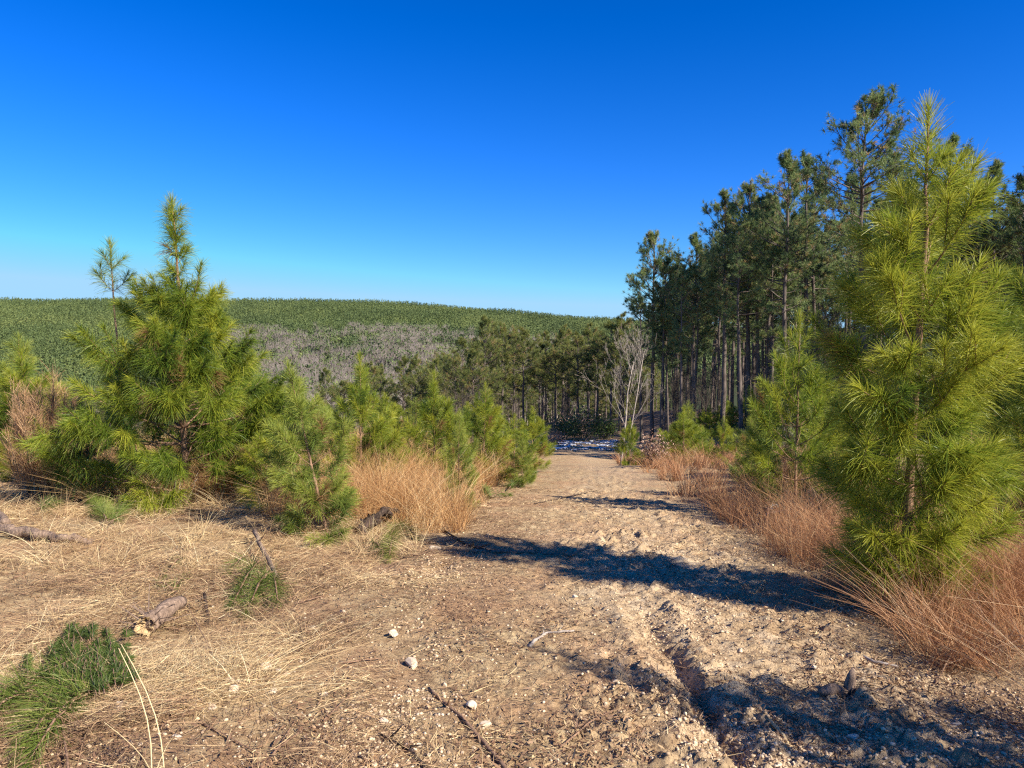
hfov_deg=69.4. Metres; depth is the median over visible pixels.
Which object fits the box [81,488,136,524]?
pine bough
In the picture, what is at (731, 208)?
tall pine
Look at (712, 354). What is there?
tall pine
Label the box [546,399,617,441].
evergreen shrub
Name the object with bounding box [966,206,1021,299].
tall pine
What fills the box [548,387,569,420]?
bare sapling
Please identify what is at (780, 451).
young pine
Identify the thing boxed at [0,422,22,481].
young pine
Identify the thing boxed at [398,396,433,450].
young pine
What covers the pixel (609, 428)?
evergreen shrub
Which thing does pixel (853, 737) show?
stone
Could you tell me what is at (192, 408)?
valley pine
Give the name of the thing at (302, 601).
twig
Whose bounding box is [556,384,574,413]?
bare sapling
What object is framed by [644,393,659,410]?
valley pine
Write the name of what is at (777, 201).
tall pine
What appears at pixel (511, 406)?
bare sapling
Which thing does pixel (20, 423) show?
rusty shrub
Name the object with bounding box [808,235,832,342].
tall pine
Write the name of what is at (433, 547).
stone
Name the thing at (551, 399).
valley pine
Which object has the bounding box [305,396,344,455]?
young pine
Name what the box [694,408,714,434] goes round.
young pine
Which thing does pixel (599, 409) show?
valley pine
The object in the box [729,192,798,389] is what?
tall pine
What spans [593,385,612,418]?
valley pine
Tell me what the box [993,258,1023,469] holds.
young pine
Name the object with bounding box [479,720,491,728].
stone
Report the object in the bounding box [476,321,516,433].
valley pine
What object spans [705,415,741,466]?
young pine
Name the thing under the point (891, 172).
tall pine
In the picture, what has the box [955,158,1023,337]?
tall pine
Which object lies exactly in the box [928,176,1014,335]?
tall pine
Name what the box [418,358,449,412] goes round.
valley pine
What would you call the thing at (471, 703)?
stone
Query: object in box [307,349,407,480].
young pine
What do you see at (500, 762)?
stick
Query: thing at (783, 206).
tall pine
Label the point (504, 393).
valley pine
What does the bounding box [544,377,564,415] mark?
valley pine
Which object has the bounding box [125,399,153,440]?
valley pine
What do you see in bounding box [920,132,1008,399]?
tall pine
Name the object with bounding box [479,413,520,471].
young pine
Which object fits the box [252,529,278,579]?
stick
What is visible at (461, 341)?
valley pine
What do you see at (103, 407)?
valley pine
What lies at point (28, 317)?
hillside forest
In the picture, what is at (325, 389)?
valley pine
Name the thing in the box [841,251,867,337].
tall pine
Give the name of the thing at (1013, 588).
russet grass
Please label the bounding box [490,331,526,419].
valley pine
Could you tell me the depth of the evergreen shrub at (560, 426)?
54.27 m
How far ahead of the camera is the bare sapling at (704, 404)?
36.85 m
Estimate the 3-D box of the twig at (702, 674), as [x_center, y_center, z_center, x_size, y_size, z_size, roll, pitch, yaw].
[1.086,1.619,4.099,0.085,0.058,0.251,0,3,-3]
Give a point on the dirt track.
(582, 472)
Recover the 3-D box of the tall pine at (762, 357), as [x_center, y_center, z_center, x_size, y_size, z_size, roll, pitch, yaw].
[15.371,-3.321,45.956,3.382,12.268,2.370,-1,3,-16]
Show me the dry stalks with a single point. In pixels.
(162, 757)
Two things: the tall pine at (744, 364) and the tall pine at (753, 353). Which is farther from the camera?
the tall pine at (744, 364)
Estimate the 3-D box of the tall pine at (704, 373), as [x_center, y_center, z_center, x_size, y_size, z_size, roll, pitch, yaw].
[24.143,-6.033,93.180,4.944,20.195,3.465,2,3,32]
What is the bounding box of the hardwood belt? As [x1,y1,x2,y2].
[218,321,633,437]
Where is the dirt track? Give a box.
[385,432,1023,767]
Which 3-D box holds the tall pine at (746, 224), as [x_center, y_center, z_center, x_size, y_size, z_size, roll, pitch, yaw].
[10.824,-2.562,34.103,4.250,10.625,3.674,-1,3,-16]
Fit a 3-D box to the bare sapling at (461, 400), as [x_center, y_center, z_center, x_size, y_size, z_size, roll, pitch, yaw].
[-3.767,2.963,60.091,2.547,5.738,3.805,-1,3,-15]
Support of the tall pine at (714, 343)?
on the ground at (166, 526)
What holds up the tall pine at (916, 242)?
on the ground at (166, 526)
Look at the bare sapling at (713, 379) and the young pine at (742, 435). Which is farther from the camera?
the bare sapling at (713, 379)
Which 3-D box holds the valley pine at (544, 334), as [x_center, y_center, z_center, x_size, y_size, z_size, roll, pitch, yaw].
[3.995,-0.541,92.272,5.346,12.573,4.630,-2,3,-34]
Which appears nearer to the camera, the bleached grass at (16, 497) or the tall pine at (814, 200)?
the bleached grass at (16, 497)
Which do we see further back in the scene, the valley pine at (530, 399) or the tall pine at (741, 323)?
the valley pine at (530, 399)
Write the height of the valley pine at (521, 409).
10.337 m
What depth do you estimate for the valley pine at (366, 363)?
117.86 m
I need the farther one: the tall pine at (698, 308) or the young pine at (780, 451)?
the tall pine at (698, 308)
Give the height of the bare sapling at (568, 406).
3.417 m
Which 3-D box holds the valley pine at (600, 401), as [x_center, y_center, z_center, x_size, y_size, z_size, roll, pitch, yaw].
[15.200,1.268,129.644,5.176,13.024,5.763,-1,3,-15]
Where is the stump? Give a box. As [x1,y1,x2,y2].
[817,667,893,704]
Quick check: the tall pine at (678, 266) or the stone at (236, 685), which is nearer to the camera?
the stone at (236, 685)
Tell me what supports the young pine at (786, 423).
on the ground at (166, 526)
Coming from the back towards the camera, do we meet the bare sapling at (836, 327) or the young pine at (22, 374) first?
the bare sapling at (836, 327)
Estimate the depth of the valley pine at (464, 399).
111.28 m
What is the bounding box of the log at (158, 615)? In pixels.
[117,584,191,636]
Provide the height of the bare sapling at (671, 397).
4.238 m
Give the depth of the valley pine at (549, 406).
201.34 m
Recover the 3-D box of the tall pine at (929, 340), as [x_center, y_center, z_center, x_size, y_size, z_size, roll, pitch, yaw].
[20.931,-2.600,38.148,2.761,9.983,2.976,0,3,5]
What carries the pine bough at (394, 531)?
on the ground at (166, 526)
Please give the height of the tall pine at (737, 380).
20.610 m
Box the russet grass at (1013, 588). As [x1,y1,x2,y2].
[610,439,1023,727]
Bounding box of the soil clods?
[0,487,1023,767]
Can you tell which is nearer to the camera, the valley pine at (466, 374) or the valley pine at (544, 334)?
the valley pine at (466, 374)
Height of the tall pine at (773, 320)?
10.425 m
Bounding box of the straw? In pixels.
[0,473,1023,767]
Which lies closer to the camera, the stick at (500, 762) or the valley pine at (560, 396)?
the stick at (500, 762)
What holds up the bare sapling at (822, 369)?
on the ground at (166, 526)
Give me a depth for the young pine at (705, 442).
22.01 m
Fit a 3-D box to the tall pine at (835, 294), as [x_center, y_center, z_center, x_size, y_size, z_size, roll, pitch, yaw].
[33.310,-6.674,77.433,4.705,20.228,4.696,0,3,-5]
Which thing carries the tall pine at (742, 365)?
on the ground at (166, 526)
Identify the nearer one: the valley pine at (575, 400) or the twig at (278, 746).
the twig at (278, 746)
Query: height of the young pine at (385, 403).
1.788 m
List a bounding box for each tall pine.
[621,228,688,442]
[625,294,656,442]
[643,255,690,433]
[644,286,690,431]
[644,308,683,429]
[644,309,671,410]
[655,231,717,420]
[658,262,721,421]
[665,257,686,421]
[667,270,701,444]
[669,343,689,382]
[673,277,675,417]
[676,293,713,417]
[683,263,710,414]
[690,188,748,432]
[695,250,707,408]
[695,297,728,412]
[698,178,777,425]
[699,228,739,410]
[700,243,722,408]
[700,266,708,408]
[701,213,791,431]
[703,256,721,367]
[717,243,754,417]
[718,319,741,399]
[726,192,801,417]
[726,286,777,395]
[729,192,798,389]
[731,148,824,429]
[732,190,793,385]
[732,265,779,389]
[734,333,741,406]
[736,317,745,407]
[739,226,755,398]
[741,313,745,403]
[746,219,800,406]
[750,295,793,372]
[775,187,800,410]
[775,254,833,375]
[778,149,840,399]
[779,214,802,328]
[782,208,834,392]
[789,181,867,403]
[798,82,952,407]
[801,241,843,356]
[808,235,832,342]
[808,313,829,365]
[815,225,845,363]
[819,171,876,333]
[827,216,856,334]
[837,196,923,373]
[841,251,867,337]
[844,186,878,348]
[857,148,928,429]
[865,179,943,392]
[871,185,940,412]
[908,242,940,411]
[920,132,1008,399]
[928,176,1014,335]
[954,221,1006,307]
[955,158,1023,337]
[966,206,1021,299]
[990,166,1023,300]
[1001,195,1023,265]
[1012,220,1023,261]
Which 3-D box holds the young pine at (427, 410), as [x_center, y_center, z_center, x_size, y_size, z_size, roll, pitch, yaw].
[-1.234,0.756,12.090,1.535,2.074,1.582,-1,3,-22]
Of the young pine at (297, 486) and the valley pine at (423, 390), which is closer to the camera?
the young pine at (297, 486)
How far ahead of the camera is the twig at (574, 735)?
3.41 m
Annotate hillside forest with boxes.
[0,296,886,438]
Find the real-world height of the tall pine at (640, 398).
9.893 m
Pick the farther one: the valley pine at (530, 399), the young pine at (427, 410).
the valley pine at (530, 399)
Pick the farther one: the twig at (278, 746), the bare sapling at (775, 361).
the bare sapling at (775, 361)
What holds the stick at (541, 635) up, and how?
on the dirt track
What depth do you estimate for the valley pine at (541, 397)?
119.98 m
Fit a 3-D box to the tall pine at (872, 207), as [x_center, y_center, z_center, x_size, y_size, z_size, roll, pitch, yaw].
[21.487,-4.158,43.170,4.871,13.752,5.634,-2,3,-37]
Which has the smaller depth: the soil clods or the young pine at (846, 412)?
the soil clods
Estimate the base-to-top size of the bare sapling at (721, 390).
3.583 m
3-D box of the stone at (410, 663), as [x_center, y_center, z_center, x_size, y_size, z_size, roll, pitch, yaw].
[-0.564,1.613,4.245,0.067,0.068,0.109,-2,3,-33]
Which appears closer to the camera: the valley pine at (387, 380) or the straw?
the straw
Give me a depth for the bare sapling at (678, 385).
50.49 m
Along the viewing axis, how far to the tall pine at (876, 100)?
29.69 m
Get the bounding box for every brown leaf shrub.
[542,427,567,445]
[556,405,599,435]
[634,429,674,468]
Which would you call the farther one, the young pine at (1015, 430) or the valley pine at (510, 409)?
the valley pine at (510, 409)
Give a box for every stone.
[110,701,124,713]
[229,684,238,692]
[379,717,388,723]
[389,629,397,637]
[405,657,417,669]
[429,545,440,550]
[466,700,476,709]
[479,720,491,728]
[846,734,858,740]
[950,721,961,726]
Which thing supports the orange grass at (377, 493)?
on the ground at (166, 526)
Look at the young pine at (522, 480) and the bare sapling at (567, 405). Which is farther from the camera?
the bare sapling at (567, 405)
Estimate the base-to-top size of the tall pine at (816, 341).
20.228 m
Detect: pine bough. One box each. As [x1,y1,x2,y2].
[0,643,109,767]
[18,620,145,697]
[29,475,66,513]
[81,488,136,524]
[152,552,189,596]
[218,548,296,620]
[360,513,424,563]
[478,475,520,498]
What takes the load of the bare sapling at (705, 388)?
on the ground at (166, 526)
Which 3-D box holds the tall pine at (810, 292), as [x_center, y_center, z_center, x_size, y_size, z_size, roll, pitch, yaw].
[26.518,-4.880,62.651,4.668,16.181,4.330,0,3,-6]
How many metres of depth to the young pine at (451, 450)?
9.81 m
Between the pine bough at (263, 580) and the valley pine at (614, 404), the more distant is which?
the valley pine at (614, 404)
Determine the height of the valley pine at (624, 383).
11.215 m
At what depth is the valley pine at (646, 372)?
121.57 m
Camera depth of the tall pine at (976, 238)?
31.94 m
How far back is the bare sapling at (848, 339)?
30.90 m
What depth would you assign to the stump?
3.82 m
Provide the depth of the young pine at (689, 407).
24.47 m
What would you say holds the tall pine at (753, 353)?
on the ground at (166, 526)
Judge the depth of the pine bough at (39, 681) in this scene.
3.50 m
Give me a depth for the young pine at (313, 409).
12.57 m
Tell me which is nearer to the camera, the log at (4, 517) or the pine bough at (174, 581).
the pine bough at (174, 581)
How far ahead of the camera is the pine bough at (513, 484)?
11.68 m
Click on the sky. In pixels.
(501, 154)
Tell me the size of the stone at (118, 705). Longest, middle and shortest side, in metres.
0.131 x 0.084 x 0.076 m
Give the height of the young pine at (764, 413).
2.722 m
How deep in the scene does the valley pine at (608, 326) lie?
71.47 m
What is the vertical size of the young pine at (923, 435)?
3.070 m
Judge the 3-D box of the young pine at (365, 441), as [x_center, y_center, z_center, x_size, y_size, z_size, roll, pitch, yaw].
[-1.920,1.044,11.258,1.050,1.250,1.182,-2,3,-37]
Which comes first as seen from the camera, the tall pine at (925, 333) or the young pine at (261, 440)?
the young pine at (261, 440)
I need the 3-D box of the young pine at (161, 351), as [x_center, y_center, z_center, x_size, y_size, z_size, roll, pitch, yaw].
[-4.484,-0.419,9.833,3.606,4.285,3.061,-2,3,-42]
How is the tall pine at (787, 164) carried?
on the ground at (166, 526)
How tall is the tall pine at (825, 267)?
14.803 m
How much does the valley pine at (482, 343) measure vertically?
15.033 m
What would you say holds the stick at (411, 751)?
on the dirt track
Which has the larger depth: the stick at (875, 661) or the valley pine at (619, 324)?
the valley pine at (619, 324)
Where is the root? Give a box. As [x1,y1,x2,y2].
[357,506,398,535]
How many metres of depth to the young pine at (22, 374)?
12.91 m
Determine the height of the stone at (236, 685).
0.029 m
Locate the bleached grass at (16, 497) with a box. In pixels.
[0,474,529,591]
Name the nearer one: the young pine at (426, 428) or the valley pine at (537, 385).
the young pine at (426, 428)
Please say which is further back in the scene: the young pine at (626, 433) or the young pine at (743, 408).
the young pine at (743, 408)
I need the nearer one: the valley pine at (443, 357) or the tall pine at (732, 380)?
the tall pine at (732, 380)
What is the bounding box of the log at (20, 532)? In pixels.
[0,523,93,544]
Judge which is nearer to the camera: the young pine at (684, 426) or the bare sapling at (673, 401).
the young pine at (684, 426)
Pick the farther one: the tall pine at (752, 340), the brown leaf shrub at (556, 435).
the tall pine at (752, 340)
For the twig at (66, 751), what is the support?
on the ground at (166, 526)
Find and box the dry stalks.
[81,644,231,767]
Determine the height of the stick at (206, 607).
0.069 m
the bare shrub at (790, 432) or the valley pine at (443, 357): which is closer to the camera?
the bare shrub at (790, 432)
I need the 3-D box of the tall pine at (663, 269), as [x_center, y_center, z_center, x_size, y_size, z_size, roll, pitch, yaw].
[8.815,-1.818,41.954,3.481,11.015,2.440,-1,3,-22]
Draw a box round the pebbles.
[151,511,995,767]
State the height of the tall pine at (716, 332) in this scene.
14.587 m
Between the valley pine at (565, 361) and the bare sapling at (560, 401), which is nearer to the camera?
the bare sapling at (560, 401)
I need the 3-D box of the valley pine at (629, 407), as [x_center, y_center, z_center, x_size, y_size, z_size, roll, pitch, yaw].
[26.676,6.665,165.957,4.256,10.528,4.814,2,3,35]
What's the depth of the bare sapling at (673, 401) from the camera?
44.92 m
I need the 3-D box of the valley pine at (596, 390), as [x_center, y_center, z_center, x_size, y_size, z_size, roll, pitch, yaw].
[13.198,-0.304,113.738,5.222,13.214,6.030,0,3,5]
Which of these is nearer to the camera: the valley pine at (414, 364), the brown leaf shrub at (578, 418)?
the brown leaf shrub at (578, 418)
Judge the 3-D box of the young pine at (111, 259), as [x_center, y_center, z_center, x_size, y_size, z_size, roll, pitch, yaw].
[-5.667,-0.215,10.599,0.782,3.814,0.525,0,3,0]
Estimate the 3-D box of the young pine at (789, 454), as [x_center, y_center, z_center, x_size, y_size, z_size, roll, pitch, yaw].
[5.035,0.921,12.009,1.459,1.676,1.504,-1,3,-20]
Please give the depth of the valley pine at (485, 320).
77.61 m
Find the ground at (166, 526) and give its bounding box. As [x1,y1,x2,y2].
[0,316,1023,767]
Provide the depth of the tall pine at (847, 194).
41.94 m
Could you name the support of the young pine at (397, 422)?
on the ground at (166, 526)
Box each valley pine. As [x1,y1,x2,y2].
[62,388,95,422]
[88,384,115,431]
[88,390,123,448]
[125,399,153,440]
[165,391,189,431]
[185,392,205,430]
[311,366,343,411]
[324,380,359,417]
[350,362,382,417]
[361,361,397,414]
[371,362,396,411]
[388,355,420,424]
[400,354,438,416]
[411,376,441,407]
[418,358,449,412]
[427,351,454,400]
[437,349,469,414]
[440,336,479,405]
[451,348,504,442]
[451,378,482,415]
[462,314,518,402]
[471,332,504,408]
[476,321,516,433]
[482,393,507,425]
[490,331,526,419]
[494,324,543,422]
[495,379,512,406]
[503,389,520,417]
[504,356,540,429]
[505,372,532,430]
[506,387,524,428]
[510,397,527,417]
[515,373,544,428]
[524,330,557,425]
[524,342,557,429]
[524,351,553,419]
[524,387,540,413]
[525,363,551,418]
[525,393,537,418]
[530,347,569,426]
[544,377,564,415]
[544,378,564,421]
[544,394,558,415]
[547,324,590,421]
[547,333,573,420]
[551,341,585,417]
[552,375,572,407]
[554,330,594,419]
[560,330,586,415]
[564,385,586,413]
[569,327,603,418]
[571,372,586,416]
[576,322,612,416]
[580,331,619,416]
[581,359,609,416]
[584,320,632,424]
[586,365,609,412]
[590,395,607,416]
[591,378,617,417]
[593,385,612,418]
[600,311,651,430]
[609,382,628,416]
[612,375,638,409]
[614,349,644,416]
[624,393,636,414]
[628,377,649,414]
[635,356,660,411]
[636,357,660,403]
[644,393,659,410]
[648,373,668,410]
[654,379,664,408]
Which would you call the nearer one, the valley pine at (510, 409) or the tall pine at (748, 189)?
the tall pine at (748, 189)
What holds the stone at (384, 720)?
on the ground at (166, 526)
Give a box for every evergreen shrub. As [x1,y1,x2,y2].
[545,408,586,439]
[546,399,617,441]
[585,408,623,438]
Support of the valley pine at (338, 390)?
on the ground at (166, 526)
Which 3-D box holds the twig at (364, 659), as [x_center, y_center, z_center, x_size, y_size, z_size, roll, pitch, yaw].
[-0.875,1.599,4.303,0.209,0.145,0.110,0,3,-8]
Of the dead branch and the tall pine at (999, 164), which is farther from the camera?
the tall pine at (999, 164)
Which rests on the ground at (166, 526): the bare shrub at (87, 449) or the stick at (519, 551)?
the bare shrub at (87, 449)
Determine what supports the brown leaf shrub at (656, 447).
on the ground at (166, 526)
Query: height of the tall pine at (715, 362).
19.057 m
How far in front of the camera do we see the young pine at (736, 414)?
37.94 m
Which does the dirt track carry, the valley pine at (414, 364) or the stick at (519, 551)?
the stick at (519, 551)
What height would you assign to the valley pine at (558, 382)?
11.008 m
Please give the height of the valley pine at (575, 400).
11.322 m
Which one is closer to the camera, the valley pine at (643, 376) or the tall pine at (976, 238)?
the tall pine at (976, 238)
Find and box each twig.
[60,701,68,767]
[198,720,258,755]
[272,720,311,753]
[296,595,323,603]
[323,694,350,719]
[343,648,379,663]
[559,704,624,747]
[694,664,708,681]
[930,624,967,684]
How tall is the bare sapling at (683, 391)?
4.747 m
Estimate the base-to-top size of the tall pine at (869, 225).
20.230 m
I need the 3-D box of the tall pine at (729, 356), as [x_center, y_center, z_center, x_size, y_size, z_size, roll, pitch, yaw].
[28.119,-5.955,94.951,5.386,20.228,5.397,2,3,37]
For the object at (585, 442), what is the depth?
46.32 m
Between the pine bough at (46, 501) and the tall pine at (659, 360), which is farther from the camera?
the tall pine at (659, 360)
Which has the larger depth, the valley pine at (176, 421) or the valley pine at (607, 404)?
the valley pine at (607, 404)
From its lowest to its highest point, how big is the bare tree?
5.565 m
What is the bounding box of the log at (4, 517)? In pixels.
[0,509,10,523]
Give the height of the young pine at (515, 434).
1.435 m
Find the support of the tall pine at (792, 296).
on the ground at (166, 526)
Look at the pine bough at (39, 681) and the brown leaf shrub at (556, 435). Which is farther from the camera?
the brown leaf shrub at (556, 435)
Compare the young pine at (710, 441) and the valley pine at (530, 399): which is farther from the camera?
the valley pine at (530, 399)
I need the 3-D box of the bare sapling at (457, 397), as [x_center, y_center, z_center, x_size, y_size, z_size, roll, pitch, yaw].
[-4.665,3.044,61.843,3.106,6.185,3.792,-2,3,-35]
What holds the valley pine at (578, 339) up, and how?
on the ground at (166, 526)
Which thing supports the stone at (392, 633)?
on the ground at (166, 526)
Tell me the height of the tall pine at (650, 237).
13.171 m
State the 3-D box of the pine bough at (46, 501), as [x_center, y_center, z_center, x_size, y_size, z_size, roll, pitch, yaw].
[-6.631,1.491,10.589,0.577,0.616,5.250,-2,3,-34]
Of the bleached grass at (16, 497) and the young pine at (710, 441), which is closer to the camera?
the bleached grass at (16, 497)
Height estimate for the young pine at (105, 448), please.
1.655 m
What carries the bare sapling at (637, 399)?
on the ground at (166, 526)
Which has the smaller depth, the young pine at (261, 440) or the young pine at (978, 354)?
the young pine at (978, 354)
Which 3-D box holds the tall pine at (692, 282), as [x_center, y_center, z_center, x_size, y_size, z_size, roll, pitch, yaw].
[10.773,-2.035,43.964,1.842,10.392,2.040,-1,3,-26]
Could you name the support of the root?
on the ground at (166, 526)
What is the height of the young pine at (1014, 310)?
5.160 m
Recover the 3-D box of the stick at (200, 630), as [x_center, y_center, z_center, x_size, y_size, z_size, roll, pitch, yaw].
[-2.051,1.594,4.844,0.009,0.141,1.677,-1,3,-30]
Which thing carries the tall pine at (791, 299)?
on the ground at (166, 526)
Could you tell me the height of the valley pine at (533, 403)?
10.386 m
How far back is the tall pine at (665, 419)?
48.34 m
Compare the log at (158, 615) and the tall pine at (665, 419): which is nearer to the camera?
the log at (158, 615)
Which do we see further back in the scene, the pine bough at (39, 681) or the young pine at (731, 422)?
the young pine at (731, 422)
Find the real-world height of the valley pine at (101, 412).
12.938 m
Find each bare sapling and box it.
[436,386,468,414]
[450,388,478,433]
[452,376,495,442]
[497,390,522,426]
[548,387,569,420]
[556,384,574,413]
[563,397,573,418]
[569,386,589,410]
[627,377,648,418]
[635,390,649,415]
[637,376,648,410]
[649,350,703,423]
[655,372,677,424]
[656,353,688,420]
[671,369,696,412]
[673,367,689,404]
[685,362,719,424]
[689,358,708,405]
[697,371,716,409]
[702,362,733,410]
[714,376,733,408]
[741,355,761,399]
[762,343,794,390]
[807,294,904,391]
[809,315,893,403]
[809,355,832,408]
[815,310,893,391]
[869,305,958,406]
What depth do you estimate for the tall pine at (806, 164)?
35.69 m
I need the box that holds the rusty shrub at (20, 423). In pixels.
[0,359,85,502]
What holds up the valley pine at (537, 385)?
on the ground at (166, 526)
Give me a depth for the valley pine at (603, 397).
140.40 m
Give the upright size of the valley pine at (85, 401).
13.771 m
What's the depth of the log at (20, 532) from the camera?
7.21 m
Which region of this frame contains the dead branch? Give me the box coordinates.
[934,625,1023,668]
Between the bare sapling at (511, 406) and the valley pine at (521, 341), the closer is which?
the bare sapling at (511, 406)
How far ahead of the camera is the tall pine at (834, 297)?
58.53 m
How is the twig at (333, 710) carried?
on the ground at (166, 526)
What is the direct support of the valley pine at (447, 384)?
on the ground at (166, 526)
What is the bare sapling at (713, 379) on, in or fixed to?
on the ground at (166, 526)
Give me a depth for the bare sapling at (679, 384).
55.18 m
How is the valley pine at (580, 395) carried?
on the ground at (166, 526)
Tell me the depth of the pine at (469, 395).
60.51 m
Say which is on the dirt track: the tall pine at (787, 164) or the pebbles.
the pebbles
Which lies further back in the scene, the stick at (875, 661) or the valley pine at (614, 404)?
the valley pine at (614, 404)
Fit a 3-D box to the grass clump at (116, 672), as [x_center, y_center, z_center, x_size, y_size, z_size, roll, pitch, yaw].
[-2.464,1.540,4.213,0.599,0.254,1.614,-1,3,-30]
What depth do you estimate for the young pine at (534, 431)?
17.47 m
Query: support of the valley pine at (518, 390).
on the ground at (166, 526)
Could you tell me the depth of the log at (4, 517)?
7.69 m
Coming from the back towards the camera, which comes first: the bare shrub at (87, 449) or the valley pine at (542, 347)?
the valley pine at (542, 347)
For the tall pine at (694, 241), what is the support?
on the ground at (166, 526)
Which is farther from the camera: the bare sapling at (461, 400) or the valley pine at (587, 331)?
the valley pine at (587, 331)
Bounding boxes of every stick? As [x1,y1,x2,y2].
[187,605,214,657]
[203,592,209,624]
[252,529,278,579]
[379,724,427,767]
[427,687,508,767]
[444,530,490,551]
[472,543,588,556]
[528,625,573,647]
[534,490,596,503]
[767,717,789,746]
[855,651,897,667]
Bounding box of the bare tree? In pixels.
[576,323,664,465]
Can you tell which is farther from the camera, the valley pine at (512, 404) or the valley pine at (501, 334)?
the valley pine at (512, 404)
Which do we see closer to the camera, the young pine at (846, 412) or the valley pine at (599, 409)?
the young pine at (846, 412)
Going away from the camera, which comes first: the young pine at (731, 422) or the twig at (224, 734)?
the twig at (224, 734)
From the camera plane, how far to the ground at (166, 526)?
5.22 m
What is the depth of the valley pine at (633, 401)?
151.09 m
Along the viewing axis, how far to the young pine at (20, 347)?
15.02 m
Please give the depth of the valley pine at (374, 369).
98.36 m
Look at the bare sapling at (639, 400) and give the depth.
77.98 m
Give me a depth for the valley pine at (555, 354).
77.60 m
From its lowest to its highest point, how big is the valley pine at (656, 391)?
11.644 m
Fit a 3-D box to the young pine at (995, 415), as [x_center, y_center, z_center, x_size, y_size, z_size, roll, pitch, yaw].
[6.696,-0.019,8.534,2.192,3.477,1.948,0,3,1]
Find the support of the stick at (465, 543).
on the ground at (166, 526)
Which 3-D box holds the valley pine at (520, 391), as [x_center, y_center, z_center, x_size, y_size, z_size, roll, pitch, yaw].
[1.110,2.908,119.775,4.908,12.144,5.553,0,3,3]
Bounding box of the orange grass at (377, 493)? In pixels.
[0,418,585,533]
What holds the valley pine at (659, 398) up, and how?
on the ground at (166, 526)
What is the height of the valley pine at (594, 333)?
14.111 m
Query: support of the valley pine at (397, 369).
on the ground at (166, 526)
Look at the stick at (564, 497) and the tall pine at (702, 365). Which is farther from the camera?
the tall pine at (702, 365)
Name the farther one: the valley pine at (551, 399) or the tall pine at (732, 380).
the valley pine at (551, 399)
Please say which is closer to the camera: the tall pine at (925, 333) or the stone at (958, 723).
the stone at (958, 723)
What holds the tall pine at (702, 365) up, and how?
on the ground at (166, 526)
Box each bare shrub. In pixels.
[55,381,97,494]
[773,406,811,459]
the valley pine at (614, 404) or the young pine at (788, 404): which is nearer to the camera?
the young pine at (788, 404)
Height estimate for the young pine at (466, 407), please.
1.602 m
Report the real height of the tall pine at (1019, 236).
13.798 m
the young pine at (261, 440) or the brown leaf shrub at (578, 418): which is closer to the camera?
the young pine at (261, 440)
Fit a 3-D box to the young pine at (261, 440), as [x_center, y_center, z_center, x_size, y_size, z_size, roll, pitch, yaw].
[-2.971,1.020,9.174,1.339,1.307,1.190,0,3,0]
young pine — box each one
[0,332,75,467]
[0,346,72,480]
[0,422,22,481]
[13,192,311,517]
[67,393,113,488]
[87,236,140,491]
[172,347,333,484]
[228,413,328,512]
[256,356,365,549]
[293,377,335,453]
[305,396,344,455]
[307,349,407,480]
[354,414,411,477]
[359,391,406,438]
[376,405,413,458]
[392,369,479,480]
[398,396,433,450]
[419,400,470,456]
[439,410,480,509]
[448,401,483,447]
[456,380,516,484]
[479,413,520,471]
[487,413,543,480]
[507,438,537,487]
[516,406,556,471]
[613,418,644,465]
[652,406,718,464]
[663,412,715,452]
[668,400,703,455]
[691,432,714,456]
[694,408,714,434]
[695,406,720,437]
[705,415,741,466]
[715,394,737,430]
[719,400,738,427]
[725,403,785,489]
[735,390,753,423]
[736,305,863,509]
[745,423,793,477]
[773,389,803,425]
[778,392,853,487]
[779,407,793,439]
[782,389,827,453]
[794,88,1023,614]
[827,384,860,447]
[907,319,1023,501]
[951,337,1023,515]
[973,270,1023,475]
[980,315,1023,440]
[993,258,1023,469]
[995,473,1023,533]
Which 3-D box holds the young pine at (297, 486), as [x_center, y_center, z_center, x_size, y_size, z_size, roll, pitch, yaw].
[-2.092,0.715,7.615,1.120,2.059,1.259,-11,2,0]
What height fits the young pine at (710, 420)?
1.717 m
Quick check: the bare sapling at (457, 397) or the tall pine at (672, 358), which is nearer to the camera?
the bare sapling at (457, 397)
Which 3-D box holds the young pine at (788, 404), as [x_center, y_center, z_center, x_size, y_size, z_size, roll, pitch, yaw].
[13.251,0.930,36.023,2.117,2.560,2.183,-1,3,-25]
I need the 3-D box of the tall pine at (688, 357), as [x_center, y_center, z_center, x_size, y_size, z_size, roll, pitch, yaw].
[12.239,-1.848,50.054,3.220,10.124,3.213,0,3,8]
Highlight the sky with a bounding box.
[0,0,1023,335]
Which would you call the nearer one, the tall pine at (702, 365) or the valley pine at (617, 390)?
the tall pine at (702, 365)
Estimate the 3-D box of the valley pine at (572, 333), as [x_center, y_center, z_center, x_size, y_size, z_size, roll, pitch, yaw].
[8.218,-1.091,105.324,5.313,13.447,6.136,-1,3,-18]
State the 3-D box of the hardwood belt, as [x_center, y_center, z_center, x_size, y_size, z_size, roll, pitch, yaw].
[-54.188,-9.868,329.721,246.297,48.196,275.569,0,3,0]

